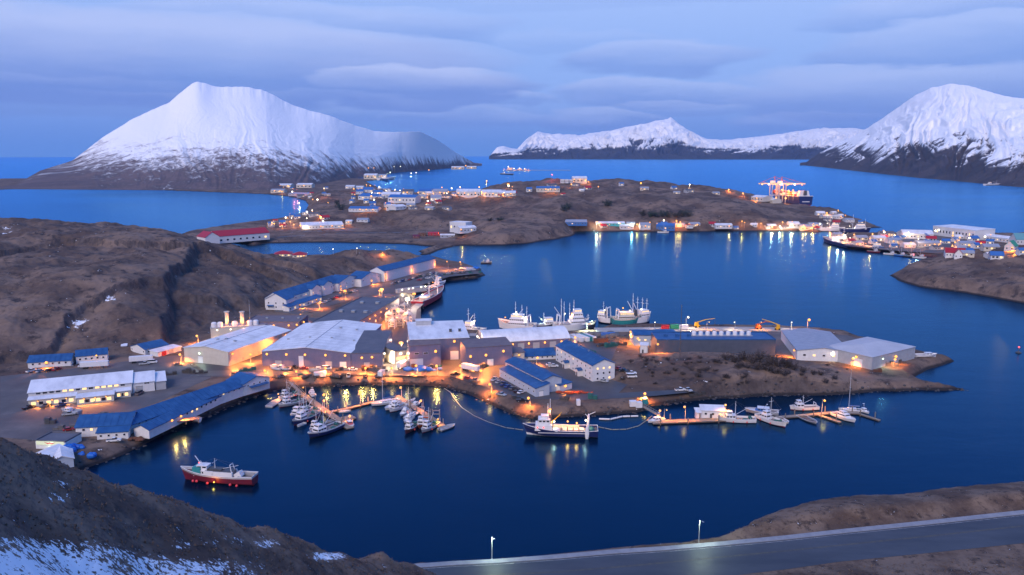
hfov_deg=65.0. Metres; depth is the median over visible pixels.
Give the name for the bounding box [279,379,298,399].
fishing boat
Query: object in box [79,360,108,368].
box trailer
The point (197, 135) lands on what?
snowy mountain
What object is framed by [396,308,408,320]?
conveyor tower
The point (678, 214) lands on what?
spruce bush
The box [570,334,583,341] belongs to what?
shipping container
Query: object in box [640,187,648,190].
house
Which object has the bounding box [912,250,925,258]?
fishing boat
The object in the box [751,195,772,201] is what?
terminal shed
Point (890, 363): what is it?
pot stack
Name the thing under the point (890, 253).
fishing boat
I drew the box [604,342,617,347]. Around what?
pot stack
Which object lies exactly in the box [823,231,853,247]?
trawler
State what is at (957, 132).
shore mountain
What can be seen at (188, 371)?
pot stack
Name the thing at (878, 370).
pot stack
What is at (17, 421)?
gravel yard
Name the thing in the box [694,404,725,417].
float house
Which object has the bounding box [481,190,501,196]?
fish plant
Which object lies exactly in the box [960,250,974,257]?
house
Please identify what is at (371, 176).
port shed
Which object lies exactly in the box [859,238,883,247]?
trawler
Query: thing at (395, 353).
ice house
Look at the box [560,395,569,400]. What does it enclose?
pot stack
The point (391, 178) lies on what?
cargo ship
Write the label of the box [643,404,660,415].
gangway
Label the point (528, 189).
shed
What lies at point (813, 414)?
float dock
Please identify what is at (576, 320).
factory ship
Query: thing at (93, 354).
cottage
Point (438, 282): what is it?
trawler
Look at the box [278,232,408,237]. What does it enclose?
causeway road
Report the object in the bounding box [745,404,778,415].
motor boat
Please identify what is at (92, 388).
office
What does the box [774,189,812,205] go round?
container ship
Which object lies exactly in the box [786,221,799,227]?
store
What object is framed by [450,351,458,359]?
door
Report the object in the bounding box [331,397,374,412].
float dock
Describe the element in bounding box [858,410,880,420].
float dock
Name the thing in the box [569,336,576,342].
shipping container
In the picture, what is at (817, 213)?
house
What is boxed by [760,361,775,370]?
shrub
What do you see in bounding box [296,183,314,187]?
hangar
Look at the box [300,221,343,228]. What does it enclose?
warehouse
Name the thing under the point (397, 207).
shed
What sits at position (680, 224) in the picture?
house
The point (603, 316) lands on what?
factory ship
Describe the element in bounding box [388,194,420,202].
warehouse
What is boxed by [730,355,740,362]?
shrub
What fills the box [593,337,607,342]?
shipping container
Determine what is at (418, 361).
door
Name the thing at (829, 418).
float dock
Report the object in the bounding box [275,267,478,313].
quay yard
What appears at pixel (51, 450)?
net loft
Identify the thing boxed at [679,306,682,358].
radio mast
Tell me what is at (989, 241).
shed
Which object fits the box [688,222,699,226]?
house
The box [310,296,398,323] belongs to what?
factory
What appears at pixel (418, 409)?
float dock
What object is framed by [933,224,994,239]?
warehouse
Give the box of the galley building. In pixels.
[74,372,269,439]
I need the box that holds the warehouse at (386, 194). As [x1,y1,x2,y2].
[381,192,401,197]
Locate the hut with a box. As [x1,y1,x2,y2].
[685,224,692,227]
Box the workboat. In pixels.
[537,314,555,326]
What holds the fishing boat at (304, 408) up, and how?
on the sea
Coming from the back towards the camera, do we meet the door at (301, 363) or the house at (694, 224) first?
the house at (694, 224)
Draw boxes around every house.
[210,306,264,337]
[274,250,306,257]
[320,215,329,219]
[356,189,364,193]
[363,187,373,192]
[373,190,383,193]
[385,342,406,364]
[406,203,415,206]
[425,206,434,209]
[430,195,441,200]
[599,224,606,227]
[639,342,648,352]
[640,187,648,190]
[675,223,684,226]
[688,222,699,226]
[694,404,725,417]
[814,211,824,215]
[823,215,832,218]
[831,232,842,236]
[833,215,841,218]
[845,238,855,242]
[851,240,863,244]
[853,235,868,239]
[868,239,877,243]
[889,243,897,247]
[925,236,936,239]
[940,238,950,242]
[944,247,965,258]
[950,237,959,241]
[951,234,963,238]
[953,245,966,247]
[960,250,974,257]
[967,235,979,240]
[979,244,999,250]
[988,251,1004,259]
[1004,240,1018,250]
[1009,233,1023,244]
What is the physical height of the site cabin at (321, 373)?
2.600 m
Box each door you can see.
[198,356,202,362]
[275,360,281,364]
[299,356,303,366]
[325,361,331,366]
[339,361,345,366]
[410,358,422,366]
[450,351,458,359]
[487,358,493,365]
[854,357,862,367]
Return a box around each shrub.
[719,351,733,359]
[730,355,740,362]
[734,361,745,367]
[738,351,750,360]
[742,361,754,367]
[745,352,758,362]
[752,361,764,369]
[753,350,767,362]
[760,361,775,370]
[762,351,774,364]
[767,367,782,373]
[769,355,787,367]
[778,367,790,374]
[783,357,792,367]
[787,360,799,369]
[798,366,809,371]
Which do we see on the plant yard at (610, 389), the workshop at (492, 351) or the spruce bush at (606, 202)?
the workshop at (492, 351)
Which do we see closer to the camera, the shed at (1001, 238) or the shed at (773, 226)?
the shed at (1001, 238)
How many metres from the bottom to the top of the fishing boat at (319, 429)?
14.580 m
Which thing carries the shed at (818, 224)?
on the terrain at (72, 286)
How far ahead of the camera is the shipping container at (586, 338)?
498.22 m
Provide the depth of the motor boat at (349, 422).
355.78 m
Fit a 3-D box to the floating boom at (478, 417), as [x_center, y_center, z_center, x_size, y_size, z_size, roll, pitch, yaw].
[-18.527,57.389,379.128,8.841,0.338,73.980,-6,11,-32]
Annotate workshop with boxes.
[460,337,512,365]
[629,329,674,345]
[912,240,941,246]
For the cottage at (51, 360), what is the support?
on the terrain at (72, 286)
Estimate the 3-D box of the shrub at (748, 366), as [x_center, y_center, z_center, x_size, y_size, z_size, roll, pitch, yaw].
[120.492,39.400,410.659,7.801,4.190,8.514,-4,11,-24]
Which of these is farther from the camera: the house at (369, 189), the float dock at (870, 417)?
the house at (369, 189)
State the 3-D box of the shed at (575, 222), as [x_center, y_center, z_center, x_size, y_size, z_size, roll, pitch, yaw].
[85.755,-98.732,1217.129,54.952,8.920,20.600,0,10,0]
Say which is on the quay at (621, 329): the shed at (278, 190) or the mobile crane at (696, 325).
the mobile crane at (696, 325)
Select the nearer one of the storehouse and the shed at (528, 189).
the storehouse
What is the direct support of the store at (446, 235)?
on the terrain at (72, 286)
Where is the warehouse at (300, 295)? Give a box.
[264,275,336,310]
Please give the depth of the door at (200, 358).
445.77 m
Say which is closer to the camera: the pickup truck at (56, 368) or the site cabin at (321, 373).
the site cabin at (321, 373)
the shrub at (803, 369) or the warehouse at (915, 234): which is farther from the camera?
the warehouse at (915, 234)
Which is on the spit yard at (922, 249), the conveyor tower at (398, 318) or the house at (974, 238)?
the house at (974, 238)
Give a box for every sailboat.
[371,366,400,405]
[403,387,418,418]
[839,370,862,411]
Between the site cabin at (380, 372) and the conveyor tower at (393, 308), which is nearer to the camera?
the site cabin at (380, 372)
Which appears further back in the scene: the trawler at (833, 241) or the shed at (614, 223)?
the shed at (614, 223)
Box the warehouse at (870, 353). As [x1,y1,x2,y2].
[830,337,915,369]
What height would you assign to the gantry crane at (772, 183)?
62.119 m
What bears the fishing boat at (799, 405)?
on the sea
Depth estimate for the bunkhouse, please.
420.14 m
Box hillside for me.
[0,437,1023,574]
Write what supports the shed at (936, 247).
on the spit yard at (922, 249)
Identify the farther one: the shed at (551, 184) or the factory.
the shed at (551, 184)
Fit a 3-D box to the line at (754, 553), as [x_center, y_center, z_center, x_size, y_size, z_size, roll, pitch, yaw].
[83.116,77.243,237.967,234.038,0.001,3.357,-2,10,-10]
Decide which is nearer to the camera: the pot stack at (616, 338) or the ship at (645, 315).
the pot stack at (616, 338)
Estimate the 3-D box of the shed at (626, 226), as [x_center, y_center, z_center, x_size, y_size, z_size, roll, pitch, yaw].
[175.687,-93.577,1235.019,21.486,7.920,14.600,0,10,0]
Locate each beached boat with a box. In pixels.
[61,407,81,413]
[270,364,280,369]
[276,365,290,369]
[309,366,323,371]
[915,352,936,356]
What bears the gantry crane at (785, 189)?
on the terrain at (72, 286)
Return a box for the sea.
[0,156,1023,563]
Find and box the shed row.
[348,206,381,211]
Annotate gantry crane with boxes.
[758,177,791,197]
[773,176,805,202]
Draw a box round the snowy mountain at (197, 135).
[0,82,481,189]
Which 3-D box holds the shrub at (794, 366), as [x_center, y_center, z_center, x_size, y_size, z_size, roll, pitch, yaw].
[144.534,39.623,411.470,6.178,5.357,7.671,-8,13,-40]
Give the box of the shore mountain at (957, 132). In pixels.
[800,83,1023,186]
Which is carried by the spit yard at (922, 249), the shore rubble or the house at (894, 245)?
the house at (894, 245)
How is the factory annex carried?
on the plant yard at (610, 389)
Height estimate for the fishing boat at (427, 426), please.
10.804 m
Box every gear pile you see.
[125,436,144,441]
[454,267,475,270]
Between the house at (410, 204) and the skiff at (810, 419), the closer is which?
the skiff at (810, 419)
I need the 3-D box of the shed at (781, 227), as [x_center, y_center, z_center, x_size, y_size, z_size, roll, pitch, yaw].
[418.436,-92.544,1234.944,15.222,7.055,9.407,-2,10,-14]
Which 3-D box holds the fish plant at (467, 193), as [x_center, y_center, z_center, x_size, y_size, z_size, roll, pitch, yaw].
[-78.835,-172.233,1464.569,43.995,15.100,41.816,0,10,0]
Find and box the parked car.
[63,426,74,431]
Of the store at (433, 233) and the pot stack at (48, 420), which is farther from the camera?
the store at (433, 233)
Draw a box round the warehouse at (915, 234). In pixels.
[899,229,933,238]
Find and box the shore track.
[191,369,426,375]
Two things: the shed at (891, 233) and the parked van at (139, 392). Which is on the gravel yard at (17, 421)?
the parked van at (139, 392)
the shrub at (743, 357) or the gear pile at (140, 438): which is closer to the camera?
the gear pile at (140, 438)
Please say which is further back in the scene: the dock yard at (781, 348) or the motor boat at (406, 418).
the dock yard at (781, 348)
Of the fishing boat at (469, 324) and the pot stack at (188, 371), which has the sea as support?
the fishing boat at (469, 324)
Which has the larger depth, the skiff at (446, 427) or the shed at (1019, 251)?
the shed at (1019, 251)
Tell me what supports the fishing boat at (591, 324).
on the sea
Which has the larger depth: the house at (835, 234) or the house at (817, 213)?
the house at (817, 213)
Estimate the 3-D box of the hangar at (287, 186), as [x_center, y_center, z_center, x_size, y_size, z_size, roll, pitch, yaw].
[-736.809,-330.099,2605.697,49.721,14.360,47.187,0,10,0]
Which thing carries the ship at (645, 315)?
on the sea
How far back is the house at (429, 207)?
1304.99 m
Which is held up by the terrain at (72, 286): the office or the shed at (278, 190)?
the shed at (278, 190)
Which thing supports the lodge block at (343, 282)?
on the terrain at (72, 286)
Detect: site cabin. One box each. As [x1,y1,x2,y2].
[314,370,325,377]
[378,369,384,376]
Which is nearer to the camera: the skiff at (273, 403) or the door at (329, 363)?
the skiff at (273, 403)
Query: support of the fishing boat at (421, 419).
on the sea
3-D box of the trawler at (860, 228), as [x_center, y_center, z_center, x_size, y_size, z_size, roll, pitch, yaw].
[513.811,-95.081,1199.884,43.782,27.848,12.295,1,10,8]
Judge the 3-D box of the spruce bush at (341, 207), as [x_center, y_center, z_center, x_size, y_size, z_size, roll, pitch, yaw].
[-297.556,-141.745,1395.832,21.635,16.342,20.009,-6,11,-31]
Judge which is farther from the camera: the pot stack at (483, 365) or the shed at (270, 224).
the shed at (270, 224)
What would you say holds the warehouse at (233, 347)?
on the plant yard at (610, 389)
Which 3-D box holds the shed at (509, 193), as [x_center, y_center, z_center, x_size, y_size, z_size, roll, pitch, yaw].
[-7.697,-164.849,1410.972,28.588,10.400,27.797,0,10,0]
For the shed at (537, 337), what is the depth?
481.71 m
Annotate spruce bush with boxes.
[335,202,346,209]
[602,199,612,205]
[672,211,682,217]
[678,209,687,216]
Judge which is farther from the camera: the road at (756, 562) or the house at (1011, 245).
the house at (1011, 245)
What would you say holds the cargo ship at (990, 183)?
on the sea
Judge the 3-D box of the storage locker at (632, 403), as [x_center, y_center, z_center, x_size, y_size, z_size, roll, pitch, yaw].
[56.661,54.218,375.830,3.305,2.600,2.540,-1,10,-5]
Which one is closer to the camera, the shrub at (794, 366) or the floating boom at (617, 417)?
the floating boom at (617, 417)
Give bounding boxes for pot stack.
[44,417,56,423]
[52,424,74,429]
[165,370,176,375]
[181,368,195,373]
[194,369,207,373]
[238,366,255,371]
[361,364,373,370]
[369,365,385,370]
[478,362,486,367]
[511,394,520,398]
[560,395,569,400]
[588,392,597,399]
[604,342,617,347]
[608,337,622,340]
[616,341,627,344]
[688,391,705,396]
[873,368,882,371]
[885,361,898,366]
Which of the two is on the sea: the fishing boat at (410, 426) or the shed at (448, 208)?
the fishing boat at (410, 426)
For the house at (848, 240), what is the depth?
1032.86 m
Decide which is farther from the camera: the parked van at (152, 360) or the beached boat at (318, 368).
the parked van at (152, 360)
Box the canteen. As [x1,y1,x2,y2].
[499,357,571,396]
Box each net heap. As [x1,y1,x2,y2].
[301,373,319,378]
[326,372,346,377]
[403,365,441,371]
[556,390,584,393]
[588,331,619,337]
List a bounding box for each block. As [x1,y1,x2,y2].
[333,275,356,291]
[351,271,380,286]
[450,221,471,231]
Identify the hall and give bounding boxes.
[245,315,307,330]
[358,193,380,199]
[656,223,674,230]
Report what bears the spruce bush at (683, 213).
on the terrain at (72, 286)
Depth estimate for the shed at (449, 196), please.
1424.47 m
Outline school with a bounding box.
[197,227,269,243]
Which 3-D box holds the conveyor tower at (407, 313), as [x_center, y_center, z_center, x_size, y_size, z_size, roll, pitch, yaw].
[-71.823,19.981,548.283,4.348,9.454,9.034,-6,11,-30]
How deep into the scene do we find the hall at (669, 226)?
1217.21 m
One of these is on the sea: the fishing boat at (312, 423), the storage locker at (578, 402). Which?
the fishing boat at (312, 423)
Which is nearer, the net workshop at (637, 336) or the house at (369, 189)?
the net workshop at (637, 336)
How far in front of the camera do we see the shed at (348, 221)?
1243.42 m
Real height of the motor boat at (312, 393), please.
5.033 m
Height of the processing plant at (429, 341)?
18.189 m
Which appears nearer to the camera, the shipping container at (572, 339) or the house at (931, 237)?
the shipping container at (572, 339)
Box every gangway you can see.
[288,379,305,396]
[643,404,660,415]
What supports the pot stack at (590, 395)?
on the plant yard at (610, 389)
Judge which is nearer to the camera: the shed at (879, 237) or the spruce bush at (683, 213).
the shed at (879, 237)
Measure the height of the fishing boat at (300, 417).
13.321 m
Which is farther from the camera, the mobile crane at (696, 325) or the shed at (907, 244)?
the shed at (907, 244)
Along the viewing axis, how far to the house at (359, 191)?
1955.57 m
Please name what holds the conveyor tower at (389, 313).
on the plant yard at (610, 389)
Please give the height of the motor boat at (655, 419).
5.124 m
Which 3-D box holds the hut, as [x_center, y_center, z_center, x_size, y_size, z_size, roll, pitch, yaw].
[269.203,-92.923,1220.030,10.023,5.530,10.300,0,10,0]
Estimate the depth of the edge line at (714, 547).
238.09 m
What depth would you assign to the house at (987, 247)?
828.71 m
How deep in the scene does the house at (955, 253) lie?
778.60 m
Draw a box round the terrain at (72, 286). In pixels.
[0,178,1023,469]
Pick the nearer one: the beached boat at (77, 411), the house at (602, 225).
the beached boat at (77, 411)
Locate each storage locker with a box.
[576,399,580,405]
[629,400,636,406]
[636,401,641,407]
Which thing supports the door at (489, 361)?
in the workshop at (492, 351)
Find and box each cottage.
[26,353,75,367]
[75,347,108,363]
[131,339,169,354]
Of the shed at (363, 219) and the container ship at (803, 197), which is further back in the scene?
the container ship at (803, 197)
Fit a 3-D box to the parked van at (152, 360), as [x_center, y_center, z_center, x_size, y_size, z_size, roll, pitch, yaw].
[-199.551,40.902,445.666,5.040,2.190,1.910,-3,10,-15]
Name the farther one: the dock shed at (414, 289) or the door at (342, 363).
the dock shed at (414, 289)
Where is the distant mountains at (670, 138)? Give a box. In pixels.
[489,117,862,159]
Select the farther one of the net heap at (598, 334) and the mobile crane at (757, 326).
the mobile crane at (757, 326)
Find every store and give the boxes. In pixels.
[35,431,81,448]
[369,255,435,281]
[428,232,438,234]
[440,234,454,237]
[639,222,650,229]
[651,331,775,355]
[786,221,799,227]
[798,224,812,230]
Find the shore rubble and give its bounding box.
[75,373,967,468]
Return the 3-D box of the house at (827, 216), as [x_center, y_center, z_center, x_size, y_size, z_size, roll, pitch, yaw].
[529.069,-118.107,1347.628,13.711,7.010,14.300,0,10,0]
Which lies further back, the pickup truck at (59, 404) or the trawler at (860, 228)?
the trawler at (860, 228)
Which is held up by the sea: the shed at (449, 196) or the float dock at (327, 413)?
the float dock at (327, 413)
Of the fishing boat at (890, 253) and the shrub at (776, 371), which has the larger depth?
the fishing boat at (890, 253)
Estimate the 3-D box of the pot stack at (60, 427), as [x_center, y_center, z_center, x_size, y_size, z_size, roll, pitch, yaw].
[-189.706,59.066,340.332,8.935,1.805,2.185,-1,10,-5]
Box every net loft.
[36,444,68,456]
[54,446,74,466]
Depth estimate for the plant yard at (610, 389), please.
430.88 m
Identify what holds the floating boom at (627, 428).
on the sea
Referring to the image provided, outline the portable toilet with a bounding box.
[642,397,647,403]
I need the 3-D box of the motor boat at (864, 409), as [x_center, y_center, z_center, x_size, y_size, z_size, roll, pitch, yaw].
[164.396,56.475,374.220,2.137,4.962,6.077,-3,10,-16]
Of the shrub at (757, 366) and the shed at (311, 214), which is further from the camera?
the shed at (311, 214)
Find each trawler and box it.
[411,283,443,307]
[422,275,445,292]
[523,399,597,438]
[611,296,640,324]
[819,215,844,231]
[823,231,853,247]
[839,214,870,232]
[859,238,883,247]
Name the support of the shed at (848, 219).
on the terrain at (72, 286)
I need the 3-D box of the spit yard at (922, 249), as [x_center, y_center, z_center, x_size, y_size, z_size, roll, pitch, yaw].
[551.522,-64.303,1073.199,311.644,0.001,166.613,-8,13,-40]
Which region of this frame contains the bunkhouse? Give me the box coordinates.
[555,340,614,380]
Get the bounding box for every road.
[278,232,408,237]
[423,514,1023,574]
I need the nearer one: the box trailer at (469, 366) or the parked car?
the parked car
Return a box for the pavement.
[415,510,1023,567]
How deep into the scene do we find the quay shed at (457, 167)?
5408.36 m
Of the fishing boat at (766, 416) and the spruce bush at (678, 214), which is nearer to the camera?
the fishing boat at (766, 416)
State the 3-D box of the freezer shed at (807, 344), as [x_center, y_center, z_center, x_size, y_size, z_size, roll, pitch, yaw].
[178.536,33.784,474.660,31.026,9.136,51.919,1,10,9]
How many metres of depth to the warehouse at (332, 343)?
445.59 m
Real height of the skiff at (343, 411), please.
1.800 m
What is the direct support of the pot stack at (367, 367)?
on the plant yard at (610, 389)
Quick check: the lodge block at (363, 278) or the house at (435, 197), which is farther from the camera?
the house at (435, 197)
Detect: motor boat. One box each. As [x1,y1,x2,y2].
[309,387,315,396]
[344,415,353,425]
[385,400,404,410]
[400,404,411,415]
[404,411,414,422]
[411,398,419,405]
[648,412,665,422]
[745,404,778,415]
[830,408,855,422]
[860,403,868,413]
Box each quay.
[407,288,443,320]
[594,327,797,331]
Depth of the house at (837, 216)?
1351.34 m
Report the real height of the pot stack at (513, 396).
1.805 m
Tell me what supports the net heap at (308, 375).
on the plant yard at (610, 389)
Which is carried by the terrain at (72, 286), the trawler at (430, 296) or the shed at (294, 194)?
the shed at (294, 194)
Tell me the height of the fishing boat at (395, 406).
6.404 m
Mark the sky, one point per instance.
(475, 77)
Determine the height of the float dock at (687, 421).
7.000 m
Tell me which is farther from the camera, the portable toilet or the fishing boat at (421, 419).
the portable toilet
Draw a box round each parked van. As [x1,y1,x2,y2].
[135,389,144,394]
[147,359,156,362]
[627,373,636,377]
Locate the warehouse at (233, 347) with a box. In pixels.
[183,325,290,365]
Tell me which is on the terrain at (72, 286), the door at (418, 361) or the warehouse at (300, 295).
the warehouse at (300, 295)
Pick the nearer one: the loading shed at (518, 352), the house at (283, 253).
the loading shed at (518, 352)
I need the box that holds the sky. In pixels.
[0,0,1023,156]
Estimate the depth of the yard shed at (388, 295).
635.75 m
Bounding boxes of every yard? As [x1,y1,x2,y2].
[0,355,210,439]
[193,293,694,399]
[266,225,357,231]
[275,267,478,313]
[629,331,856,357]
[839,236,997,252]
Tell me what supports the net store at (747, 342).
on the dock yard at (781, 348)
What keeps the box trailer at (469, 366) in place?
on the plant yard at (610, 389)
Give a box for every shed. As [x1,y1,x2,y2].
[148,344,181,356]
[268,221,274,226]
[271,189,286,192]
[288,192,308,195]
[308,212,319,216]
[345,185,355,188]
[345,220,353,223]
[356,218,369,221]
[364,174,378,178]
[372,293,395,296]
[388,204,405,209]
[395,285,426,292]
[401,189,413,194]
[418,189,432,194]
[433,189,448,194]
[442,194,451,198]
[442,206,451,210]
[451,166,464,168]
[454,225,476,233]
[467,166,476,168]
[476,326,569,348]
[499,191,515,196]
[512,347,524,358]
[526,187,531,191]
[536,186,559,191]
[546,183,556,185]
[565,219,586,225]
[595,221,624,225]
[619,224,633,229]
[683,189,693,192]
[714,223,732,228]
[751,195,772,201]
[766,224,776,228]
[769,198,781,202]
[778,225,788,229]
[781,328,840,361]
[810,223,822,226]
[842,218,854,221]
[869,235,886,240]
[878,231,894,236]
[884,238,901,243]
[898,239,913,243]
[900,242,915,247]
[929,245,943,249]
[954,241,974,245]
[970,242,980,248]
[983,234,1009,242]
[986,239,993,243]
[1015,248,1023,254]
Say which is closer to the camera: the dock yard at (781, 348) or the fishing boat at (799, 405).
the fishing boat at (799, 405)
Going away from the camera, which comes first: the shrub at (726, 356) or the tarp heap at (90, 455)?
the tarp heap at (90, 455)
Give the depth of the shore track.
426.84 m
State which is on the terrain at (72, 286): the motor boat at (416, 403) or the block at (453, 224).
the block at (453, 224)
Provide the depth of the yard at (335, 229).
1208.78 m
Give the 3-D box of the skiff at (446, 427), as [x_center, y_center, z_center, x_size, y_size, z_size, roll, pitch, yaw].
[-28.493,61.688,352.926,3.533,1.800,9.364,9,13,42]
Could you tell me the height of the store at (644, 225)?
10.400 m
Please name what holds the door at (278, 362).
in the warehouse at (332, 343)
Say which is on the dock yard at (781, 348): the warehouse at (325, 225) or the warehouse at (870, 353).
the warehouse at (870, 353)
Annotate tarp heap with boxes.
[63,443,84,451]
[77,451,96,458]
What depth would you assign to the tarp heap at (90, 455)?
311.68 m
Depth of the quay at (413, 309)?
592.27 m
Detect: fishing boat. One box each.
[180,456,257,486]
[278,385,301,407]
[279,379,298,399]
[290,390,312,419]
[292,394,320,425]
[299,395,320,414]
[307,403,344,438]
[309,409,326,429]
[389,400,407,412]
[404,408,417,433]
[417,405,429,428]
[421,407,439,432]
[465,308,486,329]
[587,315,595,328]
[717,401,756,422]
[754,397,786,427]
[790,395,819,410]
[867,247,879,252]
[883,245,895,254]
[894,248,906,256]
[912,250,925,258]
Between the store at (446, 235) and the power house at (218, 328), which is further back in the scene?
the store at (446, 235)
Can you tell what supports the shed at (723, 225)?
on the terrain at (72, 286)
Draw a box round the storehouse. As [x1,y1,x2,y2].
[523,347,555,359]
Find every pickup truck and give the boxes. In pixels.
[21,404,35,409]
[39,403,51,407]
[51,367,61,370]
[54,402,66,407]
[61,410,75,415]
[106,437,121,442]
[276,374,287,378]
[450,371,460,375]
[469,378,479,381]
[495,391,506,396]
[516,397,527,401]
[674,387,685,390]
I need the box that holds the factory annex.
[351,330,391,367]
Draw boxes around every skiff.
[265,399,280,407]
[297,421,306,426]
[338,410,350,412]
[437,423,454,430]
[796,414,816,423]
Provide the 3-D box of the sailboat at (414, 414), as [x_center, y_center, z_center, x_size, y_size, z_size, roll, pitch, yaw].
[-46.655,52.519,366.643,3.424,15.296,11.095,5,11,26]
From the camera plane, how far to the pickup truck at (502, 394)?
386.04 m
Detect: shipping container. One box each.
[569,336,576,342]
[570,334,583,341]
[576,333,589,341]
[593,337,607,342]
[661,324,668,328]
[670,324,678,328]
[679,324,688,328]
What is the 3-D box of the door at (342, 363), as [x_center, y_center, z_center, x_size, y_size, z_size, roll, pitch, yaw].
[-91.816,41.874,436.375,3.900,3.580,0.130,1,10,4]
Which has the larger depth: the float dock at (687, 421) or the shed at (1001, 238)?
the shed at (1001, 238)
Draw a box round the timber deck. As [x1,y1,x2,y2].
[177,416,199,423]
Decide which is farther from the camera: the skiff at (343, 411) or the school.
the school
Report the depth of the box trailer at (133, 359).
445.95 m
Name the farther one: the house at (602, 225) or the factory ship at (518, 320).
the house at (602, 225)
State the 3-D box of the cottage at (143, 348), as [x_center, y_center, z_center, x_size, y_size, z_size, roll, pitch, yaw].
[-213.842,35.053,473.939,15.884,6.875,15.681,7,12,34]
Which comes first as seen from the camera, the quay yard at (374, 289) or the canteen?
the canteen
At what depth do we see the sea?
368.69 m
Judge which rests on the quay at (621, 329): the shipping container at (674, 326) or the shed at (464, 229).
the shipping container at (674, 326)
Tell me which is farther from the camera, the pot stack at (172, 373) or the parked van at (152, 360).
the parked van at (152, 360)
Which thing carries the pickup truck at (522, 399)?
on the terrain at (72, 286)
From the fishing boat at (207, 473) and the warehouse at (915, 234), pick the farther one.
the warehouse at (915, 234)
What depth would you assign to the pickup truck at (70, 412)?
356.96 m
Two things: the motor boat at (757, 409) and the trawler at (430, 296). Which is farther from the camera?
the trawler at (430, 296)
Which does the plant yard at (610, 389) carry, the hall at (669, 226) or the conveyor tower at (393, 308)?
the conveyor tower at (393, 308)
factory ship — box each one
[498,302,536,328]
[552,299,588,330]
[597,301,610,323]
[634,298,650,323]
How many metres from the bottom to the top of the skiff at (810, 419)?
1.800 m
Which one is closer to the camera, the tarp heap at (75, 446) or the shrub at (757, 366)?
the tarp heap at (75, 446)
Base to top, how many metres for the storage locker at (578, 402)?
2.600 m
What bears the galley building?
on the gravel yard at (17, 421)
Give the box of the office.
[27,370,166,406]
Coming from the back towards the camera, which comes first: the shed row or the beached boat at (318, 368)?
the shed row
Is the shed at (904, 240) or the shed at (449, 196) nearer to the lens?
the shed at (904, 240)
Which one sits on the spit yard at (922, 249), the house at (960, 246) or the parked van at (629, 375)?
the house at (960, 246)
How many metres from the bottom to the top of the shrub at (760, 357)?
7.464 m
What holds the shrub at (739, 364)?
on the terrain at (72, 286)
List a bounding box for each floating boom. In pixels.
[444,388,521,429]
[599,415,637,419]
[599,416,651,429]
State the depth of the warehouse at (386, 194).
1527.28 m
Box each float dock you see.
[298,392,353,428]
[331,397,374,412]
[337,415,356,420]
[394,394,444,426]
[652,413,725,424]
[775,406,859,418]
[817,412,841,422]
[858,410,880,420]
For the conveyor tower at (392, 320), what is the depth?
532.47 m
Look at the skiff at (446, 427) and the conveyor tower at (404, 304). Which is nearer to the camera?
the skiff at (446, 427)
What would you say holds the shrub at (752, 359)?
on the terrain at (72, 286)
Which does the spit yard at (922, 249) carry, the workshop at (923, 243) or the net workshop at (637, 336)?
the workshop at (923, 243)
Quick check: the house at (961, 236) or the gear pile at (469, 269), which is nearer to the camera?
the gear pile at (469, 269)
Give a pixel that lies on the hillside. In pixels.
(67, 552)
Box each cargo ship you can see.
[377,176,394,179]
[983,182,1000,185]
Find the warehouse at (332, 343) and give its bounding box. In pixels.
[261,320,381,367]
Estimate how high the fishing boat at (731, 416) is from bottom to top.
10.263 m
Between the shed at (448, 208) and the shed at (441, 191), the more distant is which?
the shed at (441, 191)
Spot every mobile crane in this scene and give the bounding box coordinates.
[694,318,714,327]
[755,321,773,328]
[761,319,779,329]
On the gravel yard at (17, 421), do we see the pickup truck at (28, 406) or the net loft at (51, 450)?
the pickup truck at (28, 406)
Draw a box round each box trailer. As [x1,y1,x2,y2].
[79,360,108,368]
[129,355,152,363]
[397,359,408,368]
[461,363,479,371]
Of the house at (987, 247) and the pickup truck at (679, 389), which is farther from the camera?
the house at (987, 247)
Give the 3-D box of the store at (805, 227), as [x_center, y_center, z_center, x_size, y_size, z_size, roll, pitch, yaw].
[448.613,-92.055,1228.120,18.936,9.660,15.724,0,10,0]
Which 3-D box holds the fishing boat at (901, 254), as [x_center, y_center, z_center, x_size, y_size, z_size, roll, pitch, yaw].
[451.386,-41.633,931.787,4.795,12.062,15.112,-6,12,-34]
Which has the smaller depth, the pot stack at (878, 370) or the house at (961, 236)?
the pot stack at (878, 370)
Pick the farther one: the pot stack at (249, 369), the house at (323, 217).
the house at (323, 217)
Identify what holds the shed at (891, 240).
on the spit yard at (922, 249)
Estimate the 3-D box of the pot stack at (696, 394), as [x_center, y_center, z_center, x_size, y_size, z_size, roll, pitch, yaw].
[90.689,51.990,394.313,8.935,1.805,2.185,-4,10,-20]
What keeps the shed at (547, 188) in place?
on the terrain at (72, 286)
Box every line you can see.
[425,515,1023,568]
[493,525,1023,574]
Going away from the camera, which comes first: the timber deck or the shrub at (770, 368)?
the timber deck
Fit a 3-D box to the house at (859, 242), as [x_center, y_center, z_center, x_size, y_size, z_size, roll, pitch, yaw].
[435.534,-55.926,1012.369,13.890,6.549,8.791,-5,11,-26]
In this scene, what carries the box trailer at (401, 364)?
on the plant yard at (610, 389)
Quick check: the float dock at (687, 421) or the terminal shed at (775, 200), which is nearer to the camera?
the float dock at (687, 421)
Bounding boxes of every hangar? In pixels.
[280,184,293,187]
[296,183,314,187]
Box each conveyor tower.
[385,310,395,322]
[388,317,396,328]
[390,305,403,316]
[395,315,402,327]
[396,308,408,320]
[399,302,410,314]
[403,310,411,324]
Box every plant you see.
[407,318,469,366]
[456,189,480,197]
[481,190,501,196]
[572,176,586,183]

